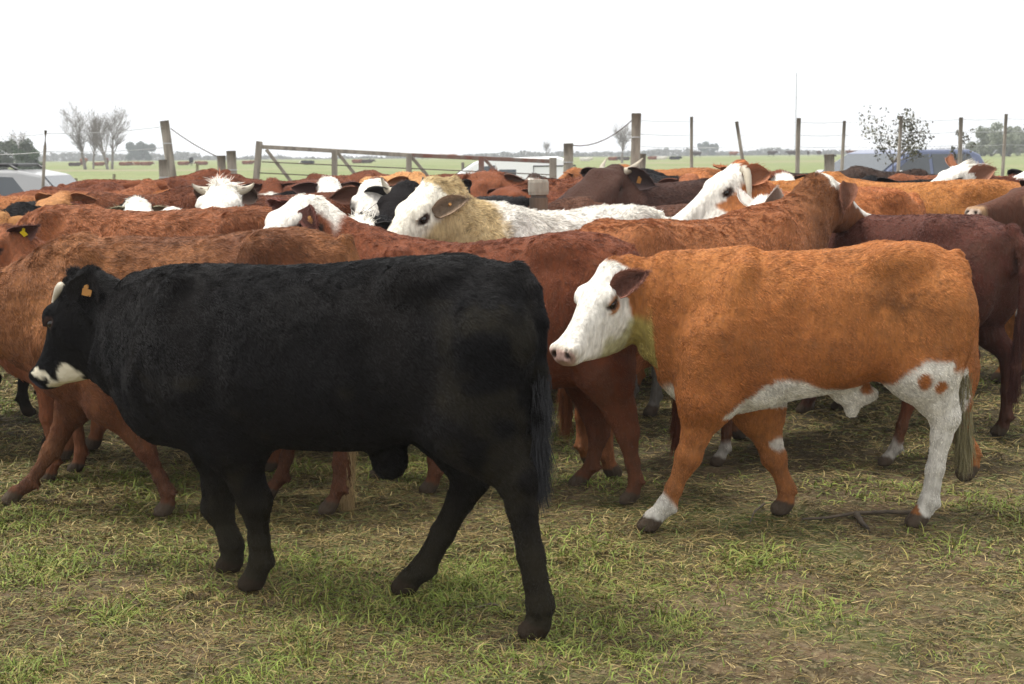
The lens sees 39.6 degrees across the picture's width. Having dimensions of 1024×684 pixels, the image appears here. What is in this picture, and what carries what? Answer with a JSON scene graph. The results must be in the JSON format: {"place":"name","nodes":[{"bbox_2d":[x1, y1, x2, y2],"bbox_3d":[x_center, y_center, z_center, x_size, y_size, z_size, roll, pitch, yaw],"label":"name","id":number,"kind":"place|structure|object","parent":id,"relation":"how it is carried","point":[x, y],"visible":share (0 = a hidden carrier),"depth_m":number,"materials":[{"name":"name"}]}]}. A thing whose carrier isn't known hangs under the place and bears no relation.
{"place":"outdoors","nodes":[
{"label":"outdoors","id":0,"kind":"place"},
{"bbox_2d":[0,345,1023,683],"bbox_3d":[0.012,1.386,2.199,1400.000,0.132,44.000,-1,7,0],"label":"ground","id":1,"kind":"structure","parent":0,"point":[870,637],"depth_m":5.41,"materials":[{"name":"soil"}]},
{"bbox_2d":[0,210,22,224],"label":"cow","id":2,"kind":"object","parent":1,"relation":"on","point":[5,217],"visible":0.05,"depth_m":8.32},
{"bbox_2d":[0,195,35,208],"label":"cow","id":3,"kind":"object","parent":1,"relation":"on","point":[5,201],"visible":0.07,"depth_m":11.69},
{"bbox_2d":[0,201,41,416],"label":"cow","id":4,"kind":"object","parent":1,"relation":"on","point":[21,399],"visible":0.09,"depth_m":9.01},
{"bbox_2d":[6,201,35,208],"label":"cow","id":5,"kind":"object","parent":1,"relation":"on","point":[17,203],"visible":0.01,"depth_m":10.73},
{"bbox_2d":[0,163,75,195],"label":"parked car","id":6,"kind":"object","parent":1,"relation":"on","point":[16,180],"visible":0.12,"depth_m":20.64,"materials":[{"name":"silver metal"}]},
{"bbox_2d":[41,130,46,187],"bbox_3d":[-6.591,-1.815,19.925,0.272,2.278,0.048,-1,7,0],"label":"fence post","id":7,"kind":"object","parent":1,"relation":"on","point":[43,165],"visible":0.35,"depth_m":19.82,"materials":[{"name":"grey wood"}]},
{"bbox_2d":[34,190,97,205],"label":"cow","id":8,"kind":"object","parent":1,"relation":"on","point":[59,197],"visible":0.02,"depth_m":9.43},
{"bbox_2d":[0,178,170,195],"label":"cow","id":9,"kind":"object","parent":1,"relation":"on","point":[144,186],"visible":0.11,"depth_m":13.47},
{"bbox_2d":[40,182,172,191],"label":"cow","id":10,"kind":"object","parent":1,"relation":"on","point":[109,186],"visible":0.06,"depth_m":15.04},
{"bbox_2d":[107,195,167,210],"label":"cow","id":11,"kind":"object","parent":1,"relation":"on","point":[136,203],"visible":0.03,"depth_m":9.23},
{"bbox_2d":[0,222,281,482],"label":"cow","id":12,"kind":"object","parent":1,"relation":"on","point":[17,241],"visible":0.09,"depth_m":7.12},
{"bbox_2d":[57,168,230,188],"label":"cow","id":13,"kind":"object","parent":1,"relation":"on","point":[210,173],"visible":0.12,"depth_m":16.82},
{"bbox_2d":[15,202,272,460],"bbox_3d":[-1.920,-0.058,7.778,1.982,1.376,0.720,-1,7,0],"label":"cow","id":14,"kind":"object","parent":1,"relation":"on","point":[57,220],"visible":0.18,"depth_m":7.55},
{"bbox_2d":[158,160,168,178],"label":"fence post","id":15,"kind":"object","parent":1,"relation":"on","point":[163,169],"visible":0.27,"depth_m":21.09,"materials":[{"name":"grey wood"}]},
{"bbox_2d":[160,120,176,176],"bbox_3d":[-5.181,-2.171,21.896,0.385,2.460,0.156,-1,7,0],"label":"fence post","id":16,"kind":"object","parent":1,"relation":"on","point":[167,142],"visible":0.41,"depth_m":21.74,"materials":[{"name":"grey wood"}]},
{"bbox_2d":[0,127,157,136],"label":"wire","id":17,"kind":"object","parent":16,"relation":"attached to","point":[74,133],"visible":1,"depth_m":20.16,"materials":[{"name":"grey metal"}]},
{"bbox_2d":[0,147,163,154],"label":"wire","id":18,"kind":"object","parent":16,"relation":"attached to","point":[95,151],"visible":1,"depth_m":20.64,"materials":[{"name":"grey metal"}]},
{"bbox_2d":[170,128,216,156],"bbox_3d":[-4.771,-2.996,21.386,1.208,0.466,0.014,6,10,41],"label":"stay cable","id":19,"kind":"object","parent":16,"relation":"attached to","point":[192,143],"visible":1,"depth_m":21.41,"materials":[{"name":"grey metal"}]},
{"bbox_2d":[162,206,179,210],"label":"cow","id":20,"kind":"object","parent":1,"relation":"on","point":[167,208],"visible":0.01,"depth_m":8.87},
{"bbox_2d":[0,226,360,516],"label":"cow","id":21,"kind":"object","parent":1,"relation":"on","point":[32,279],"visible":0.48,"depth_m":6.38},
{"bbox_2d":[69,184,351,216],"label":"cow","id":22,"kind":"object","parent":1,"relation":"on","point":[182,197],"visible":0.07,"depth_m":9.44},
{"bbox_2d":[217,156,225,170],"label":"fence post","id":23,"kind":"object","parent":1,"relation":"on","point":[221,161],"visible":0.12,"depth_m":20.98,"materials":[{"name":"grey wood"}]},
{"bbox_2d":[226,151,236,173],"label":"fence post","id":24,"kind":"object","parent":1,"relation":"on","point":[231,162],"visible":0.21,"depth_m":20.77,"materials":[{"name":"grey wood"}]},
{"bbox_2d":[166,174,359,187],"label":"cow","id":25,"kind":"object","parent":1,"relation":"on","point":[174,182],"visible":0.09,"depth_m":15.42},
{"bbox_2d":[240,176,297,194],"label":"cow","id":26,"kind":"object","parent":1,"relation":"on","point":[270,185],"visible":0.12,"depth_m":12.29},
{"bbox_2d":[29,251,559,640],"bbox_3d":[-0.869,0.307,5.299,2.304,1.280,0.602,3,8,23],"label":"cow","id":27,"kind":"object","parent":1,"relation":"on","point":[229,379],"visible":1,"depth_m":4.94},
{"bbox_2d":[281,175,361,193],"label":"cow","id":28,"kind":"object","parent":1,"relation":"on","point":[326,183],"visible":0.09,"depth_m":11.11},
{"bbox_2d":[328,176,401,215],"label":"cow","id":29,"kind":"object","parent":1,"relation":"on","point":[356,199],"visible":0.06,"depth_m":8.79},
{"bbox_2d":[349,199,394,229],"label":"cow","id":30,"kind":"object","parent":1,"relation":"on","point":[380,220],"visible":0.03,"depth_m":7.70},
{"bbox_2d":[273,179,472,194],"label":"cow","id":31,"kind":"object","parent":1,"relation":"on","point":[468,183],"visible":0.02,"depth_m":11.55},
{"bbox_2d":[304,170,464,180],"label":"cow","id":32,"kind":"object","parent":1,"relation":"on","point":[357,176],"visible":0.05,"depth_m":17.40},
{"bbox_2d":[359,171,441,184],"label":"cow","id":33,"kind":"object","parent":1,"relation":"on","point":[397,177],"visible":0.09,"depth_m":13.11},
{"bbox_2d":[364,177,528,219],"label":"cow","id":34,"kind":"object","parent":1,"relation":"on","point":[392,198],"visible":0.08,"depth_m":8.62},
{"bbox_2d":[263,193,680,504],"bbox_3d":[-0.308,0.015,6.875,1.956,1.442,0.655,1,8,14],"label":"cow","id":35,"kind":"object","parent":1,"relation":"on","point":[564,265],"visible":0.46,"depth_m":6.61},
{"bbox_2d":[464,602,525,612],"bbox_3d":[-0.062,0.972,5.182,0.228,0.054,0.033,-1,7,-1],"label":"stick","id":36,"kind":"object","parent":1,"relation":"on","point":[487,604],"visible":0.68,"depth_m":5.17,"materials":[{"name":"brown wood"}]},
{"bbox_2d":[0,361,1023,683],"bbox_3d":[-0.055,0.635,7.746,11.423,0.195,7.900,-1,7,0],"label":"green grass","id":37,"kind":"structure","parent":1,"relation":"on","point":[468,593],"depth_m":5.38,"materials":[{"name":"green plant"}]},
{"bbox_2d":[460,164,582,196],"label":"cow","id":38,"kind":"object","parent":1,"relation":"on","point":[481,181],"visible":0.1,"depth_m":12.47},
{"bbox_2d":[487,184,564,202],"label":"cow","id":39,"kind":"object","parent":1,"relation":"on","point":[513,190],"visible":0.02,"depth_m":11.52},
{"bbox_2d":[387,173,670,416],"bbox_3d":[0.137,-0.219,8.330,2.377,1.517,0.637,-7,10,-43],"label":"cow","id":40,"kind":"object","parent":1,"relation":"on","point":[445,209],"visible":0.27,"depth_m":7.78},
{"bbox_2d":[528,179,548,210],"bbox_3d":[0.192,-0.291,10.050,0.147,1.703,0.144,-1,7,0],"label":"fence post","id":41,"kind":"object","parent":1,"relation":"on","point":[538,190],"visible":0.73,"depth_m":9.90,"materials":[{"name":"grey wood"}]},
{"bbox_2d":[524,172,559,180],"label":"cow","id":42,"kind":"object","parent":1,"relation":"on","point":[535,175],"visible":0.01,"depth_m":13.11},
{"bbox_2d":[563,143,572,173],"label":"fence post","id":43,"kind":"object","parent":1,"relation":"on","point":[568,156],"visible":0.31,"depth_m":21.76,"materials":[{"name":"grey wood"}]},
{"bbox_2d":[253,141,556,180],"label":"gate","id":44,"kind":"structure","parent":43,"relation":"attached to","point":[410,158],"depth_m":21.76,"materials":[{"name":"brown wood"}]},
{"bbox_2d":[565,209,645,387],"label":"cow","id":45,"kind":"object","parent":1,"relation":"on","point":[641,375],"depth_m":9.78},
{"bbox_2d":[528,196,688,217],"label":"cow","id":46,"kind":"object","parent":1,"relation":"on","point":[570,203],"visible":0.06,"depth_m":10.05},
{"bbox_2d":[555,158,707,205],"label":"cow","id":47,"kind":"object","parent":1,"relation":"on","point":[617,184],"visible":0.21,"depth_m":10.91},
{"bbox_2d":[630,113,640,167],"bbox_3d":[1.793,-2.113,20.904,0.208,2.469,0.159,-1,7,0],"label":"fence post","id":48,"kind":"object","parent":1,"relation":"on","point":[635,134],"visible":0.34,"depth_m":20.74,"materials":[{"name":"grey wood"}]},
{"bbox_2d":[573,121,630,145],"bbox_3d":[1.338,-3.121,21.274,0.014,0.374,1.307,-7,10,-39],"label":"stay cable","id":49,"kind":"object","parent":48,"relation":"attached to","point":[604,139],"visible":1,"depth_m":21.22,"materials":[{"name":"grey metal"}]},
{"bbox_2d":[643,131,1023,135],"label":"wire","id":50,"kind":"object","parent":48,"relation":"attached to","point":[808,135],"visible":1,"depth_m":22.14,"materials":[{"name":"grey metal"}]},
{"bbox_2d":[558,164,720,178],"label":"cow","id":51,"kind":"object","parent":1,"relation":"on","point":[570,172],"visible":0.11,"depth_m":19.73},
{"bbox_2d":[640,154,645,168],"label":"fence post","id":52,"kind":"object","parent":1,"relation":"on","point":[643,163],"visible":0.06,"depth_m":21.57,"materials":[{"name":"grey wood"}]},
{"bbox_2d":[641,168,679,182],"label":"cow","id":53,"kind":"object","parent":1,"relation":"on","point":[655,176],"visible":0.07,"depth_m":13.94},
{"bbox_2d":[659,173,709,182],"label":"cow","id":54,"kind":"object","parent":1,"relation":"on","point":[687,177],"visible":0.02,"depth_m":12.32},
{"bbox_2d":[690,117,692,167],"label":"fence post","id":55,"kind":"object","parent":1,"relation":"on","point":[691,142],"visible":0.31,"depth_m":22.76,"materials":[{"name":"grey wood"}]},
{"bbox_2d":[555,171,870,477],"bbox_3d":[1.217,-0.164,7.860,2.513,1.511,0.629,-6,9,-38],"label":"cow","id":56,"kind":"object","parent":1,"relation":"on","point":[813,210],"visible":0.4,"depth_m":7.66},
{"bbox_2d":[679,171,793,177],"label":"cow","id":57,"kind":"object","parent":1,"relation":"on","point":[702,174],"visible":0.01,"depth_m":14.83},
{"bbox_2d":[735,121,743,159],"bbox_3d":[3.724,-2.277,22.398,0.453,2.378,0.059,-1,7,0],"label":"fence post","id":58,"kind":"object","parent":1,"relation":"on","point":[739,140],"visible":0.26,"depth_m":22.26,"materials":[{"name":"grey wood"}]},
{"bbox_2d":[640,145,996,147],"bbox_3d":[5.086,-3.076,22.336,7.017,0.047,1.761,-2,8,-11],"label":"wire","id":59,"kind":"object","parent":58,"relation":"attached to","point":[784,147],"visible":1,"depth_m":22.03,"materials":[{"name":"grey metal"}]},
{"bbox_2d":[641,119,998,122],"bbox_3d":[5.074,-3.457,22.286,7.002,0.063,1.761,-2,8,-11],"label":"wire","id":60,"kind":"object","parent":58,"relation":"attached to","point":[795,122],"visible":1,"depth_m":22.11,"materials":[{"name":"grey metal"}]},
{"bbox_2d":[749,503,765,524],"bbox_3d":[1.098,0.774,6.429,0.028,0.017,0.356,2,8,21],"label":"stick","id":61,"kind":"object","parent":1,"relation":"on","point":[759,507],"visible":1,"depth_m":6.48,"materials":[{"name":"brown wood"}]},
{"bbox_2d":[549,239,982,531],"bbox_3d":[1.143,0.185,6.252,1.971,1.240,0.565,-1,7,-1],"label":"cow","id":62,"kind":"object","parent":1,"relation":"on","point":[750,341],"visible":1,"depth_m":6.03},
{"bbox_2d":[736,185,814,410],"bbox_3d":[1.878,-0.308,9.218,0.595,1.429,2.295,3,8,28],"label":"cow","id":63,"kind":"object","parent":1,"relation":"on","point":[745,198],"visible":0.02,"depth_m":8.42},
{"bbox_2d":[768,169,806,180],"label":"cow","id":64,"kind":"object","parent":1,"relation":"on","point":[779,174],"visible":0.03,"depth_m":12.79},
{"bbox_2d":[795,118,800,172],"bbox_3d":[4.384,-2.234,21.900,0.092,2.402,0.073,-1,7,0],"label":"fence post","id":65,"kind":"object","parent":1,"relation":"on","point":[797,155],"visible":0.36,"depth_m":21.77,"materials":[{"name":"grey wood"}]},
{"bbox_2d":[671,159,925,382],"bbox_3d":[1.968,-0.422,9.507,2.096,1.580,0.670,-4,8,-28],"label":"cow","id":66,"kind":"object","parent":1,"relation":"on","point":[716,196],"visible":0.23,"depth_m":9.05},
{"bbox_2d":[710,401,928,466],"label":"cow","id":67,"kind":"object","parent":1,"relation":"on","point":[886,458],"visible":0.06,"depth_m":7.39},
{"bbox_2d":[824,154,834,171],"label":"fence post","id":68,"kind":"object","parent":1,"relation":"on","point":[829,163],"visible":0.08,"depth_m":19.79,"materials":[{"name":"grey wood"}]},
{"bbox_2d":[840,121,845,170],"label":"fence post","id":69,"kind":"object","parent":1,"relation":"on","point":[843,146],"visible":0.33,"depth_m":22.27,"materials":[{"name":"grey wood"}]},
{"bbox_2d":[801,510,911,519],"bbox_3d":[1.553,0.775,6.380,0.558,0.025,0.074,-2,8,-10],"label":"stick","id":70,"kind":"object","parent":1,"relation":"on","point":[905,512],"visible":0.85,"depth_m":6.41,"materials":[{"name":"brown wood"}]},
{"bbox_2d":[853,511,869,529],"bbox_3d":[1.537,0.789,6.258,0.031,0.030,0.261,0,7,5],"label":"stick","id":71,"kind":"object","parent":1,"relation":"on","point":[858,517],"visible":1,"depth_m":6.25,"materials":[{"name":"brown wood"}]},
{"bbox_2d":[790,165,935,178],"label":"cow","id":72,"kind":"object","parent":1,"relation":"on","point":[860,172],"visible":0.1,"depth_m":15.83},
{"bbox_2d":[849,175,900,182],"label":"cow","id":73,"kind":"object","parent":1,"relation":"on","point":[875,178],"visible":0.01,"depth_m":12.00},
{"bbox_2d":[858,106,933,171],"bbox_3d":[6.296,-2.648,23.359,1.247,2.512,1.208,1,8,13],"label":"sapling","id":74,"kind":"object","parent":1,"relation":"on","point":[913,152],"visible":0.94,"depth_m":23.16,"materials":[{"name":"green plant"}]},
{"bbox_2d":[769,171,1023,381],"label":"cow","id":75,"kind":"object","parent":1,"relation":"on","point":[957,196],"visible":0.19,"depth_m":10.05},
{"bbox_2d":[896,116,902,171],"bbox_3d":[5.926,-2.256,21.899,0.119,2.420,0.056,-1,7,0],"label":"fence post","id":76,"kind":"object","parent":1,"relation":"on","point":[899,143],"visible":0.38,"depth_m":21.78,"materials":[{"name":"grey wood"}]},
{"bbox_2d":[796,213,1023,435],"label":"cow","id":77,"kind":"object","parent":1,"relation":"on","point":[991,249],"visible":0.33,"depth_m":7.94},
{"bbox_2d":[897,179,932,182],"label":"cow","id":78,"kind":"object","parent":1,"relation":"on","point":[919,180],"depth_m":13.26},
{"bbox_2d":[888,173,1001,180],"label":"cow","id":79,"kind":"object","parent":1,"relation":"on","point":[900,177],"visible":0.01,"depth_m":14.85},
{"bbox_2d":[958,117,962,164],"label":"fence post","id":80,"kind":"object","parent":1,"relation":"on","point":[960,135],"visible":0.29,"depth_m":21.77,"materials":[{"name":"grey wood"}]},
{"bbox_2d":[949,128,975,162],"bbox_3d":[7.286,-2.413,23.088,0.398,2.098,0.389,-1,7,0],"label":"sapling","id":81,"kind":"object","parent":1,"relation":"on","point":[963,142],"visible":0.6,"depth_m":22.99,"materials":[{"name":"green plant"}]},
{"bbox_2d":[930,154,1023,327],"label":"cow","id":82,"kind":"object","parent":1,"relation":"on","point":[968,169],"visible":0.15,"depth_m":11.33},
{"bbox_2d":[965,179,1023,234],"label":"cow","id":83,"kind":"object","parent":1,"relation":"on","point":[1007,208],"visible":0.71,"depth_m":8.36},
{"bbox_2d":[1001,114,1007,175],"bbox_3d":[7.707,-2.351,22.393,0.116,2.450,0.059,-1,7,0],"label":"fence post","id":84,"kind":"object","parent":1,"relation":"on","point":[1004,144],"visible":0.42,"depth_m":22.28,"materials":[{"name":"grey wood"}]},
{"bbox_2d":[1007,168,1023,178],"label":"cow","id":85,"kind":"object","parent":1,"relation":"on","point":[1017,172],"visible":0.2,"depth_m":12.46},
{"bbox_2d":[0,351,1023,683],"bbox_3d":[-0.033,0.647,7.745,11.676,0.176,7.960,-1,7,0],"label":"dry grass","id":86,"kind":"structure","parent":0,"point":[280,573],"depth_m":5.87,"materials":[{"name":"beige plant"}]},
{"bbox_2d":[0,0,1023,160],"label":"sky","id":87,"kind":"structure","parent":0,"point":[459,77],"materials":[{"name":"white"}]},
{"bbox_2d":[8,153,1023,180],"bbox_3d":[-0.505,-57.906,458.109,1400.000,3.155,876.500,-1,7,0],"label":"field","id":88,"kind":"structure","parent":0,"point":[811,163],"depth_m":153.07,"materials":[{"name":"plant"}]},
{"bbox_2d":[6,130,27,161],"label":"bare tree","id":89,"kind":"object","parent":88,"relation":"on","point":[21,138],"visible":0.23,"depth_m":129.70,"materials":[{"name":"grey plant"}]},
{"bbox_2d":[0,138,34,169],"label":"bushy tree","id":90,"kind":"object","parent":88,"relation":"on","point":[27,146],"visible":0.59,"depth_m":126.11,"materials":[{"name":"green plant"}]},
{"bbox_2d":[11,145,41,168],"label":"bushy tree","id":91,"kind":"object","parent":88,"relation":"on","point":[32,156],"visible":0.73,"depth_m":123.19,"materials":[{"name":"green plant"}]},
{"bbox_2d":[52,104,90,168],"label":"bare tree","id":92,"kind":"object","parent":88,"relation":"on","point":[79,146],"visible":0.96,"depth_m":148.03,"materials":[{"name":"grey plant"}]},
{"bbox_2d":[68,162,82,165],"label":"cow","id":93,"kind":"object","parent":88,"relation":"on","point":[75,164],"visible":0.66,"depth_m":178.37},
{"bbox_2d":[83,112,103,168],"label":"bare tree","id":94,"kind":"object","parent":88,"relation":"on","point":[93,146],"visible":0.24,"depth_m":150.59,"materials":[{"name":"grey plant"}]},
{"bbox_2d":[85,107,111,169],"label":"bare tree","id":95,"kind":"object","parent":88,"relation":"on","point":[95,122],"visible":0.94,"depth_m":146.42,"materials":[{"name":"grey plant"}]},
{"bbox_2d":[91,97,131,168],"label":"bare tree","id":96,"kind":"object","parent":88,"relation":"on","point":[117,141],"visible":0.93,"depth_m":148.22,"materials":[{"name":"grey plant"}]},
{"bbox_2d":[119,162,133,165],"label":"cow","id":97,"kind":"object","parent":88,"relation":"on","point":[125,163],"visible":0.89,"depth_m":180.36},
{"bbox_2d":[125,141,155,160],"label":"bushy tree","id":98,"kind":"object","parent":88,"relation":"on","point":[136,153],"visible":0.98,"depth_m":413.31,"materials":[{"name":"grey plant"}]},
{"bbox_2d":[193,161,207,164],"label":"cow","id":99,"kind":"object","parent":88,"relation":"on","point":[201,162],"visible":0.8,"depth_m":180.34},
{"bbox_2d":[456,156,575,178],"bbox_3d":[-0.335,-2.813,27.871,4.070,1.620,2.080,0,7,2],"label":"parked van","id":100,"kind":"object","parent":88,"relation":"on","point":[521,167],"visible":0.06,"depth_m":27.00,"materials":[{"name":"white paint"}]},
{"bbox_2d":[13,146,1020,161],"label":"distant woods","id":101,"kind":"object","parent":88,"relation":"on","point":[70,156],"visible":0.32,"depth_m":545.76,"materials":[{"name":"green plant"}]},
{"bbox_2d":[543,140,551,156],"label":"bare tree","id":102,"kind":"object","parent":88,"relation":"on","point":[545,146],"visible":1,"depth_m":326.91,"materials":[{"name":"grey plant"}]},
{"bbox_2d":[613,124,641,162],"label":"bare tree","id":103,"kind":"object","parent":88,"relation":"on","point":[623,136],"visible":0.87,"depth_m":163.48,"materials":[{"name":"grey plant"}]},
{"bbox_2d":[697,141,718,155],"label":"skyline tree","id":104,"kind":"object","parent":88,"relation":"on","point":[705,147],"visible":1,"depth_m":513.46,"materials":[{"name":"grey plant"}]},
{"bbox_2d":[795,73,796,143],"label":"radio mast","id":105,"kind":"object","parent":88,"relation":"on","point":[795,110],"visible":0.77,"depth_m":326.02,"materials":[{"name":"grey metal"}]},
{"bbox_2d":[817,149,983,174],"bbox_3d":[6.427,-2.508,24.729,3.770,1.655,2.130,-5,9,-30],"label":"parked car","id":106,"kind":"object","parent":88,"relation":"on","point":[936,163],"visible":0.05,"depth_m":24.25,"materials":[{"name":"grey paint"}]},
{"bbox_2d":[965,141,977,152],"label":"hazy tree","id":107,"kind":"object","parent":88,"relation":"on","point":[969,148],"visible":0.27,"depth_m":226.96,"materials":[{"name":"green plant"}]},
{"bbox_2d":[975,126,1013,155],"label":"hazy tree","id":108,"kind":"object","parent":88,"relation":"on","point":[982,135],"visible":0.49,"depth_m":207.62,"materials":[{"name":"green plant"}]},
{"bbox_2d":[982,121,1023,155],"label":"hazy tree","id":109,"kind":"object","parent":88,"relation":"on","point":[1014,141],"visible":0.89,"depth_m":202.03,"materials":[{"name":"green plant"}]},
{"bbox_2d":[1013,126,1023,155],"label":"hazy tree","id":110,"kind":"object","parent":88,"relation":"on","point":[1018,128],"visible":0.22,"depth_m":214.61,"materials":[{"name":"green plant"}]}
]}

